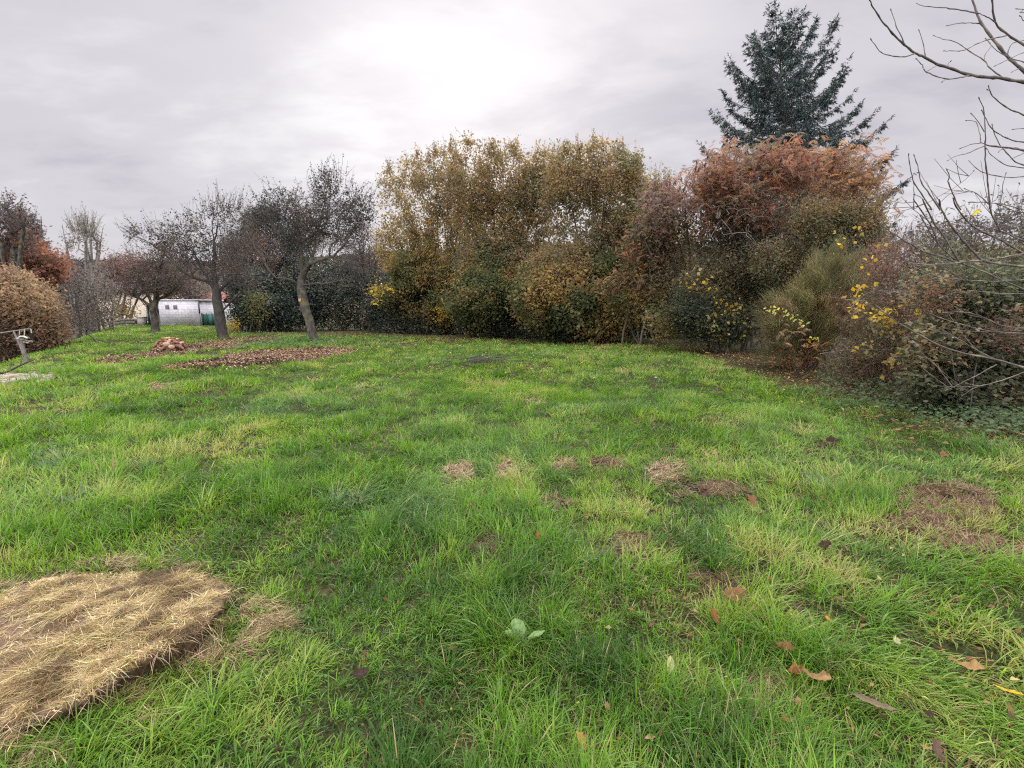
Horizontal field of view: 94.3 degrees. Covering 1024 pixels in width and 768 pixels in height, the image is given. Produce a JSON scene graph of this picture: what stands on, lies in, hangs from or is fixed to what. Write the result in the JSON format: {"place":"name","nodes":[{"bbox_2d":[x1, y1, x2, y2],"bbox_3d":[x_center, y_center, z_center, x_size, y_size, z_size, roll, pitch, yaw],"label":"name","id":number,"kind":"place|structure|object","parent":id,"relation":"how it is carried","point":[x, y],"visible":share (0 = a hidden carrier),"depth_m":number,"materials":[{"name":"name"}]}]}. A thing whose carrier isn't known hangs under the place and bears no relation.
{"place":"outdoors","nodes":[
{"label":"outdoors","id":0,"kind":"place"},
{"bbox_2d":[1,208,80,340],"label":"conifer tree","id":1,"kind":"object","parent":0,"point":[39,226],"visible":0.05,"depth_m":34.98,"materials":[{"name":"brown plant"}]},
{"bbox_2d":[0,318,1023,767],"bbox_3d":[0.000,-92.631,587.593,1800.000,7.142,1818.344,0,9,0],"label":"ground","id":2,"kind":"structure","parent":0,"point":[958,652],"depth_m":2.99,"materials":[{"name":"green plant"}]},
{"bbox_2d":[0,328,32,363],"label":"drying frame","id":3,"kind":"object","parent":2,"relation":"on","point":[22,347],"visible":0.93,"depth_m":13.08,"materials":[{"name":"grey metal"}]},
{"bbox_2d":[0,187,52,269],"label":"ash tree","id":4,"kind":"object","parent":2,"relation":"on","point":[19,221],"visible":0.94,"depth_m":24.00,"materials":[{"name":"brown plant"}]},
{"bbox_2d":[0,371,55,383],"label":"rubble","id":5,"kind":"object","parent":2,"relation":"on","point":[13,375],"visible":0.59,"depth_m":10.45,"materials":[{"name":"beige stone"}]},
{"bbox_2d":[0,349,35,373],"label":"fallen branch","id":6,"kind":"object","parent":5,"relation":"on","point":[7,371],"visible":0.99,"depth_m":10.95,"materials":[{"name":"wood"}]},
{"bbox_2d":[12,423,60,430],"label":"dry grass patch","id":7,"kind":"object","parent":2,"relation":"on","point":[41,427],"visible":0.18,"depth_m":6.28,"materials":[{"name":"plant"}]},
{"bbox_2d":[0,222,76,294],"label":"maple tree","id":8,"kind":"object","parent":2,"relation":"on","point":[48,266],"visible":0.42,"depth_m":25.39,"materials":[{"name":"brown plant"}]},
{"bbox_2d":[0,256,97,364],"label":"copper bush","id":9,"kind":"object","parent":2,"relation":"on","point":[24,302],"visible":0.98,"depth_m":18.04,"materials":[{"name":"brown plant"}]},
{"bbox_2d":[57,201,105,336],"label":"poplar tree","id":10,"kind":"object","parent":2,"relation":"on","point":[84,233],"visible":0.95,"depth_m":46.14,"materials":[{"name":"grey plant"}]},
{"bbox_2d":[57,249,126,338],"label":"bare thicket","id":11,"kind":"object","parent":2,"relation":"on","point":[99,314],"visible":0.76,"depth_m":30.01,"materials":[{"name":"grey plant"}]},
{"bbox_2d":[0,564,242,747],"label":"hay mound","id":12,"kind":"object","parent":2,"relation":"on","point":[65,641],"visible":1,"depth_m":2.15,"materials":[{"name":"plant"}]},
{"bbox_2d":[113,317,147,325],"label":"stone wall","id":13,"kind":"structure","parent":2,"relation":"on","point":[139,321],"depth_m":36.93,"materials":[{"name":"grey stone"}]},
{"bbox_2d":[89,278,182,328],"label":"house","id":14,"kind":"structure","parent":2,"relation":"on","point":[141,307],"depth_m":61.25,"materials":[{"name":"brown tile"}]},
{"bbox_2d":[84,248,211,335],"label":"brown thicket","id":15,"kind":"object","parent":2,"relation":"on","point":[112,260],"visible":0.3,"depth_m":44.04,"materials":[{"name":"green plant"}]},
{"bbox_2d":[143,303,159,325],"bbox_3d":[-27.969,-5.610,38.097,1.282,2.055,2.400,0,9,0],"label":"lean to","id":16,"kind":"object","parent":2,"relation":"on","point":[148,314],"visible":0.06,"depth_m":37.20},
{"bbox_2d":[102,231,201,332],"bbox_3d":[-20.710,-5.966,27.582,6.844,6.271,4.623,0,9,0],"label":"fruit tree","id":17,"kind":"object","parent":2,"relation":"on","point":[158,281],"visible":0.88,"depth_m":27.26,"materials":[{"name":"brown plant"}]},
{"bbox_2d":[0,549,315,767],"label":"straw scatter","id":18,"kind":"object","parent":2,"relation":"on","point":[207,639],"visible":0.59,"depth_m":2.22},
{"bbox_2d":[144,380,181,393],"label":"dry grass patch","id":19,"kind":"object","parent":2,"relation":"on","point":[152,388],"visible":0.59,"depth_m":9.09,"materials":[{"name":"plant"}]},
{"bbox_2d":[153,337,187,350],"bbox_3d":[-11.707,-1.287,16.394,1.240,0.660,0.752,0,9,0],"label":"pile","id":20,"kind":"object","parent":2,"relation":"on","point":[168,343],"visible":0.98,"depth_m":16.14,"materials":[{"name":"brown wood"}]},
{"bbox_2d":[86,335,284,363],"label":"wood chips","id":21,"kind":"object","parent":2,"relation":"on","point":[193,347],"visible":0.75,"depth_m":16.76,"materials":[{"name":"brown wood"}]},
{"bbox_2d":[114,183,265,338],"bbox_3d":[-15.150,-5.878,22.843,7.284,7.683,3.545,0,9,0],"label":"fruit tree","id":22,"kind":"object","parent":2,"relation":"on","point":[219,316],"visible":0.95,"depth_m":22.45,"materials":[{"name":"grey plant"}]},
{"bbox_2d":[158,299,223,325],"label":"garden shed","id":23,"kind":"structure","parent":2,"relation":"on","point":[187,312],"depth_m":36.82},
{"bbox_2d":[201,313,214,325],"bbox_3d":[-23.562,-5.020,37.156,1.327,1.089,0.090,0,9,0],"label":"water tank","id":24,"kind":"object","parent":2,"relation":"on","point":[208,319],"visible":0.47,"depth_m":37.16,"materials":[{"name":"green plastic"}]},
{"bbox_2d":[198,292,236,321],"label":"outbuilding","id":25,"kind":"structure","parent":2,"relation":"on","point":[226,302],"depth_m":46.76,"materials":[{"name":"white tile"}]},
{"bbox_2d":[225,288,274,331],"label":"variegated shrub","id":26,"kind":"object","parent":2,"relation":"on","point":[253,307],"visible":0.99,"depth_m":27.57,"materials":[{"name":"green plant"}]},
{"bbox_2d":[158,345,363,371],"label":"wood chips","id":27,"kind":"object","parent":2,"relation":"on","point":[270,356],"visible":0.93,"depth_m":13.84,"materials":[{"name":"brown wood"}]},
{"bbox_2d":[224,260,302,331],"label":"laurel bush","id":28,"kind":"object","parent":2,"relation":"on","point":[282,311],"visible":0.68,"depth_m":28.44,"materials":[{"name":"green plant"}]},
{"bbox_2d":[211,192,325,327],"bbox_3d":[-16.100,-8.094,31.551,7.763,9.026,3.833,0,9,0],"label":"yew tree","id":29,"kind":"object","parent":2,"relation":"on","point":[282,263],"visible":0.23,"depth_m":31.11,"materials":[{"name":"green plant"}]},
{"bbox_2d":[216,230,329,330],"bbox_3d":[-15.184,-6.857,30.805,7.440,6.829,3.760,-3,10,-17],"label":"hawthorn tree","id":30,"kind":"object","parent":2,"relation":"on","point":[251,261],"visible":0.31,"depth_m":29.90,"materials":[{"name":"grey plant"}]},
{"bbox_2d":[223,153,386,341],"bbox_3d":[-8.321,-5.800,20.644,7.494,8.244,4.008,2,10,11],"label":"fruit tree","id":31,"kind":"object","parent":2,"relation":"on","point":[322,231],"visible":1,"depth_m":19.98,"materials":[{"name":"grey plant"}]},
{"bbox_2d":[268,258,392,330],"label":"laurel bush","id":32,"kind":"object","parent":2,"relation":"on","point":[322,309],"visible":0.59,"depth_m":29.79,"materials":[{"name":"green plant"}]},
{"bbox_2d":[326,214,392,329],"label":"bare tree","id":33,"kind":"object","parent":2,"relation":"on","point":[366,255],"visible":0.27,"depth_m":30.38,"materials":[{"name":"grey plant"}]},
{"bbox_2d":[352,667,368,677],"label":"fallen leaf","id":34,"kind":"object","parent":2,"relation":"on","point":[359,673],"visible":1,"depth_m":2.00,"materials":[{"name":"brown plant"}]},
{"bbox_2d":[351,258,478,334],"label":"undergrowth","id":35,"kind":"object","parent":2,"relation":"on","point":[373,316],"visible":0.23,"depth_m":26.94,"materials":[{"name":"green plant"}]},
{"bbox_2d":[364,134,478,334],"bbox_3d":[-4.480,-8.286,26.232,8.110,11.136,5.365,0,9,0],"label":"hazel bush","id":36,"kind":"object","parent":2,"relation":"on","point":[414,268],"visible":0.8,"depth_m":26.25,"materials":[{"name":"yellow plant"}]},
{"bbox_2d":[435,458,490,488],"bbox_3d":[-0.496,0.810,4.517,0.604,0.164,0.901,4,10,21],"label":"dry grass patch","id":37,"kind":"object","parent":2,"relation":"on","point":[450,468],"visible":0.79,"depth_m":4.49,"materials":[{"name":"plant"}]},
{"bbox_2d":[455,529,507,559],"bbox_3d":[-0.190,1.069,3.180,0.413,0.131,0.408,0,9,0],"label":"dry grass patch","id":38,"kind":"object","parent":2,"relation":"on","point":[489,539],"visible":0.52,"depth_m":3.17,"materials":[{"name":"plant"}]},
{"bbox_2d":[440,349,538,365],"bbox_3d":[-0.434,-0.680,12.987,2.508,0.461,2.767,5,11,28],"label":"twig pile","id":39,"kind":"object","parent":2,"relation":"on","point":[484,360],"visible":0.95,"depth_m":12.74,"materials":[{"name":"brown plant"}]},
{"bbox_2d":[435,126,571,338],"bbox_3d":[-0.242,-7.378,23.169,7.125,10.348,5.571,0,9,0],"label":"hazel bush","id":40,"kind":"object","parent":2,"relation":"on","point":[487,272],"visible":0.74,"depth_m":23.02,"materials":[{"name":"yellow plant"}]},
{"bbox_2d":[484,455,528,482],"bbox_3d":[-0.021,0.792,4.573,0.586,0.158,0.619,-5,11,-29],"label":"dry grass patch","id":41,"kind":"object","parent":2,"relation":"on","point":[508,462],"visible":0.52,"depth_m":4.55,"materials":[{"name":"plant"}]},
{"bbox_2d":[2,330,1023,767],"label":"ground cover","id":42,"kind":"object","parent":2,"relation":"on","point":[1004,414],"visible":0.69,"depth_m":6.05,"materials":[{"name":"green plant"}]},
{"bbox_2d":[505,618,544,652],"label":"broad leaved weed","id":43,"kind":"object","parent":2,"relation":"on","point":[519,624],"visible":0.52,"depth_m":2.22,"materials":[{"name":"green plant"}]},
{"bbox_2d":[520,396,547,406],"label":"dry grass patch","id":44,"kind":"object","parent":2,"relation":"on","point":[535,399],"visible":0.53,"depth_m":7.89,"materials":[{"name":"plant"}]},
{"bbox_2d":[535,489,580,510],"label":"dry grass patch","id":45,"kind":"object","parent":2,"relation":"on","point":[560,500],"visible":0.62,"depth_m":3.83,"materials":[{"name":"plant"}]},
{"bbox_2d":[546,454,578,472],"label":"dry grass patch","id":46,"kind":"object","parent":2,"relation":"on","point":[570,460],"visible":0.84,"depth_m":4.66,"materials":[{"name":"plant"}]},
{"bbox_2d":[474,259,657,338],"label":"undergrowth","id":47,"kind":"object","parent":2,"relation":"on","point":[538,330],"visible":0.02,"depth_m":23.17,"materials":[{"name":"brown plant"}]},
{"bbox_2d":[577,731,586,748],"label":"fallen leaf","id":48,"kind":"object","parent":2,"relation":"on","point":[582,739],"visible":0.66,"depth_m":1.67,"materials":[{"name":"yellow plant"}]},
{"bbox_2d":[504,128,662,343],"bbox_3d":[3.165,-6.348,20.397,7.024,9.221,5.263,0,9,0],"label":"hazel bush","id":49,"kind":"object","parent":2,"relation":"on","point":[562,301],"visible":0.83,"depth_m":20.05,"materials":[{"name":"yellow plant"}]},
{"bbox_2d":[185,326,1023,760],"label":"leaf litter","id":50,"kind":"object","parent":2,"relation":"on","point":[877,416],"visible":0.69,"depth_m":6.61,"materials":[{"name":"brown plant"}]},
{"bbox_2d":[583,453,634,470],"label":"dry grass patch","id":51,"kind":"object","parent":2,"relation":"on","point":[607,460],"visible":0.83,"depth_m":4.71,"materials":[{"name":"plant"}]},
{"bbox_2d":[590,524,662,559],"bbox_3d":[0.715,1.063,3.210,0.571,0.135,0.465,-8,12,-40],"label":"dry grass patch","id":52,"kind":"object","parent":2,"relation":"on","point":[622,538],"visible":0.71,"depth_m":3.20,"materials":[{"name":"plant"}]},
{"bbox_2d":[590,222,680,345],"bbox_3d":[4.850,-3.894,18.507,3.778,4.936,2.654,0,9,0],"label":"sumac tree","id":53,"kind":"object","parent":2,"relation":"on","point":[632,298],"visible":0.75,"depth_m":18.11,"materials":[{"name":"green plant"}]},
{"bbox_2d":[610,161,699,335],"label":"olive shrub","id":54,"kind":"object","parent":2,"relation":"on","point":[667,175],"visible":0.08,"depth_m":22.95,"materials":[{"name":"brown plant"}]},
{"bbox_2d":[632,683,685,720],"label":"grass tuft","id":55,"kind":"object","parent":2,"relation":"on","point":[657,703],"visible":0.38,"depth_m":1.91,"materials":[{"name":"plant"}]},
{"bbox_2d":[635,454,697,490],"bbox_3d":[1.521,0.804,4.613,0.629,0.180,1.160,8,12,40],"label":"dry grass patch","id":56,"kind":"object","parent":2,"relation":"on","point":[659,469],"visible":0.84,"depth_m":4.49,"materials":[{"name":"plant"}]},
{"bbox_2d":[667,655,674,674],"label":"fallen leaf","id":57,"kind":"object","parent":2,"relation":"on","point":[672,663],"visible":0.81,"depth_m":2.04,"materials":[{"name":"yellow plant"}]},
{"bbox_2d":[622,155,733,345],"bbox_3d":[6.495,-5.002,18.047,4.657,7.249,3.791,3,10,16],"label":"sumac tree","id":58,"kind":"object","parent":2,"relation":"on","point":[661,214],"visible":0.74,"depth_m":17.76,"materials":[{"name":"brown plant"}]},
{"bbox_2d":[624,255,772,338],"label":"undergrowth","id":59,"kind":"object","parent":2,"relation":"on","point":[649,335],"visible":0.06,"depth_m":23.44,"materials":[{"name":"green plant"}]},
{"bbox_2d":[639,267,762,353],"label":"round leaved shrub","id":60,"kind":"object","parent":2,"relation":"on","point":[685,317],"visible":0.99,"depth_m":15.33,"materials":[{"name":"green plant"}]},
{"bbox_2d":[710,607,719,624],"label":"fallen leaf","id":61,"kind":"object","parent":2,"relation":"on","point":[714,612],"visible":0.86,"depth_m":2.35,"materials":[{"name":"brown plant"}]},
{"bbox_2d":[684,563,753,595],"bbox_3d":[1.214,1.135,2.782,0.424,0.138,0.354,0,9,0],"label":"dry grass patch","id":62,"kind":"object","parent":2,"relation":"on","point":[717,578],"visible":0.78,"depth_m":2.77,"materials":[{"name":"plant"}]},
{"bbox_2d":[668,475,771,504],"bbox_3d":[1.726,0.897,4.097,0.996,0.145,0.606,-3,10,-15],"label":"dry grass patch","id":63,"kind":"object","parent":2,"relation":"on","point":[711,489],"visible":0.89,"depth_m":4.04,"materials":[{"name":"plant"}]},
{"bbox_2d":[694,413,749,429],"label":"dry grass patch","id":64,"kind":"object","parent":2,"relation":"on","point":[716,416],"visible":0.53,"depth_m":6.49,"materials":[{"name":"plant"}]},
{"bbox_2d":[663,198,792,352],"bbox_3d":[7.478,-3.801,16.133,4.729,5.527,3.390,0,9,0],"label":"dogwood shrub","id":65,"kind":"object","parent":2,"relation":"on","point":[725,272],"visible":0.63,"depth_m":15.84,"materials":[{"name":"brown plant"}]},
{"bbox_2d":[724,585,744,599],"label":"fallen leaf","id":66,"kind":"object","parent":2,"relation":"on","point":[736,590],"visible":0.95,"depth_m":2.53,"materials":[{"name":"brown plant"}]},
{"bbox_2d":[747,495,756,504],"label":"fallen leaf","id":67,"kind":"object","parent":2,"relation":"on","point":[752,499],"visible":1,"depth_m":3.65,"materials":[{"name":"brown plant"}]},
{"bbox_2d":[722,663,833,720],"bbox_3d":[1.064,1.273,1.993,0.500,0.144,0.340,-4,10,-23],"label":"dry grass patch","id":68,"kind":"object","parent":2,"relation":"on","point":[765,679],"visible":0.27,"depth_m":1.99,"materials":[{"name":"plant"}]},
{"bbox_2d":[774,640,793,650],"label":"fallen leaf","id":69,"kind":"object","parent":2,"relation":"on","point":[783,646],"visible":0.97,"depth_m":2.12,"materials":[{"name":"brown plant"}]},
{"bbox_2d":[673,129,906,349],"bbox_3d":[9.540,-4.919,16.456,8.346,7.737,4.728,0,9,0],"label":"sumac tree","id":70,"kind":"object","parent":2,"relation":"on","point":[724,182],"visible":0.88,"depth_m":15.60,"materials":[{"name":"brown plant"}]},
{"bbox_2d":[764,306,825,376],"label":"yellow leaf shoot","id":71,"kind":"object","parent":2,"relation":"on","point":[802,326],"visible":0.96,"depth_m":10.52,"materials":[{"name":"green plant"}]},
{"bbox_2d":[788,662,803,674],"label":"fallen leaf","id":72,"kind":"object","parent":2,"relation":"on","point":[794,670],"visible":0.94,"depth_m":2.00,"materials":[{"name":"brown plant"}]},
{"bbox_2d":[794,600,801,611],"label":"fallen leaf","id":73,"kind":"object","parent":2,"relation":"on","point":[799,608],"visible":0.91,"depth_m":2.42,"materials":[{"name":"grey plant"}]},
{"bbox_2d":[685,0,917,303],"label":"spruce tree","id":74,"kind":"object","parent":2,"relation":"on","point":[782,109],"visible":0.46,"depth_m":25.61,"materials":[{"name":"green plant"}]},
{"bbox_2d":[769,324,835,377],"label":"sumac sapling","id":75,"kind":"object","parent":2,"relation":"on","point":[797,363],"visible":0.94,"depth_m":10.54,"materials":[{"name":"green plant"}]},
{"bbox_2d":[802,668,831,680],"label":"fallen leaf","id":76,"kind":"object","parent":2,"relation":"on","point":[824,676],"visible":0.98,"depth_m":1.96,"materials":[{"name":"brown plant"}]},
{"bbox_2d":[746,231,891,370],"bbox_3d":[7.599,-2.075,11.877,4.333,3.613,2.240,-3,10,-16],"label":"broom shrub","id":77,"kind":"object","parent":2,"relation":"on","point":[809,301],"visible":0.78,"depth_m":11.49,"materials":[{"name":"green plant"}]},
{"bbox_2d":[740,175,900,357],"bbox_3d":[9.466,-3.500,14.778,5.243,5.462,2.874,0,9,0],"label":"viburnum shrub","id":78,"kind":"object","parent":2,"relation":"on","point":[807,225],"visible":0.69,"depth_m":13.92,"materials":[{"name":"green plant"}]},
{"bbox_2d":[818,539,831,547],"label":"fallen leaf","id":79,"kind":"object","parent":2,"relation":"on","point":[825,544],"visible":1,"depth_m":3.03,"materials":[{"name":"brown plant"}]},
{"bbox_2d":[811,435,838,447],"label":"dry grass patch","id":80,"kind":"object","parent":2,"relation":"on","point":[824,444],"visible":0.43,"depth_m":5.46,"materials":[{"name":"plant"}]},
{"bbox_2d":[826,435,840,441],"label":"fallen leaf","id":81,"kind":"object","parent":2,"relation":"on","point":[830,438],"visible":1,"depth_m":5.34,"materials":[{"name":"brown plant"}]},
{"bbox_2d":[849,691,897,710],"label":"fallen leaf","id":82,"kind":"object","parent":2,"relation":"on","point":[862,697],"visible":1,"depth_m":1.83,"materials":[{"name":"beige plant"}]},
{"bbox_2d":[794,211,957,388],"bbox_3d":[7.500,-1.597,9.321,2.987,3.431,2.371,0,9,0],"label":"rose thicket","id":83,"kind":"object","parent":2,"relation":"on","point":[885,342],"visible":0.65,"depth_m":9.08,"materials":[{"name":"brown plant"}]},
{"bbox_2d":[893,636,900,643],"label":"fallen leaf","id":84,"kind":"object","parent":2,"relation":"on","point":[895,638],"visible":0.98,"depth_m":2.18,"materials":[{"name":"yellow plant"}]},
{"bbox_2d":[820,0,1023,395],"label":"bare tree","id":85,"kind":"object","parent":2,"relation":"on","point":[999,77],"visible":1,"depth_m":3.43,"materials":[{"name":"brown plant"}]},
{"bbox_2d":[832,221,1023,425],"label":"bramble thicket","id":86,"kind":"object","parent":2,"relation":"on","point":[1005,309],"visible":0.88,"depth_m":6.68,"materials":[{"name":"green plant"}]},
{"bbox_2d":[833,222,930,397],"bbox_3d":[6.160,-1.149,7.931,1.777,2.995,0.848,0,9,0],"label":"leafy vine","id":87,"kind":"object","parent":86,"relation":"hanging from","point":[890,360],"visible":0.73,"depth_m":7.80,"materials":[{"name":"yellow plant"}]},
{"bbox_2d":[932,737,946,761],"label":"fallen leaf","id":88,"kind":"object","parent":2,"relation":"on","point":[936,743],"visible":1,"depth_m":1.64,"materials":[{"name":"brown plant"}]},
{"bbox_2d":[940,450,948,455],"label":"fallen leaf","id":89,"kind":"object","parent":2,"relation":"on","point":[943,453],"visible":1,"depth_m":4.88,"materials":[{"name":"orange plant"}]},
{"bbox_2d":[870,476,1023,567],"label":"dry grass patch","id":90,"kind":"object","parent":2,"relation":"on","point":[927,490],"visible":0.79,"depth_m":3.52,"materials":[{"name":"plant"}]},
{"bbox_2d":[892,182,1023,366],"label":"willow shrub","id":91,"kind":"object","parent":2,"relation":"on","point":[951,233],"visible":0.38,"depth_m":8.65,"materials":[{"name":"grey plant"}]},
{"bbox_2d":[952,657,984,669],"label":"fallen leaf","id":92,"kind":"object","parent":2,"relation":"on","point":[973,664],"visible":1,"depth_m":2.01,"materials":[{"name":"beige plant"}]},
{"bbox_2d":[980,431,1023,451],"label":"dry grass patch","id":93,"kind":"object","parent":2,"relation":"on","point":[1018,434],"visible":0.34,"depth_m":5.70,"materials":[{"name":"plant"}]},
{"bbox_2d":[993,684,1023,695],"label":"fallen leaf","id":94,"kind":"object","parent":2,"relation":"on","point":[1013,691],"visible":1,"depth_m":1.90,"materials":[{"name":"yellow plant"}]},
{"bbox_2d":[0,0,1023,263],"label":"sky","id":95,"kind":"structure","parent":0,"point":[115,107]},
{"bbox_2d":[58,252,1023,317],"bbox_3d":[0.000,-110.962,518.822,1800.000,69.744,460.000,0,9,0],"label":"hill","id":96,"kind":"structure","parent":0,"point":[469,256],"depth_m":423.75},
{"bbox_2d":[55,243,947,317],"bbox_3d":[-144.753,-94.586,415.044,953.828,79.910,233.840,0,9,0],"label":"wood","id":97,"kind":"object","parent":96,"relation":"on","point":[82,263],"visible":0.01,"depth_m":432.59,"materials":[{"name":"brown plant"}]}
]}

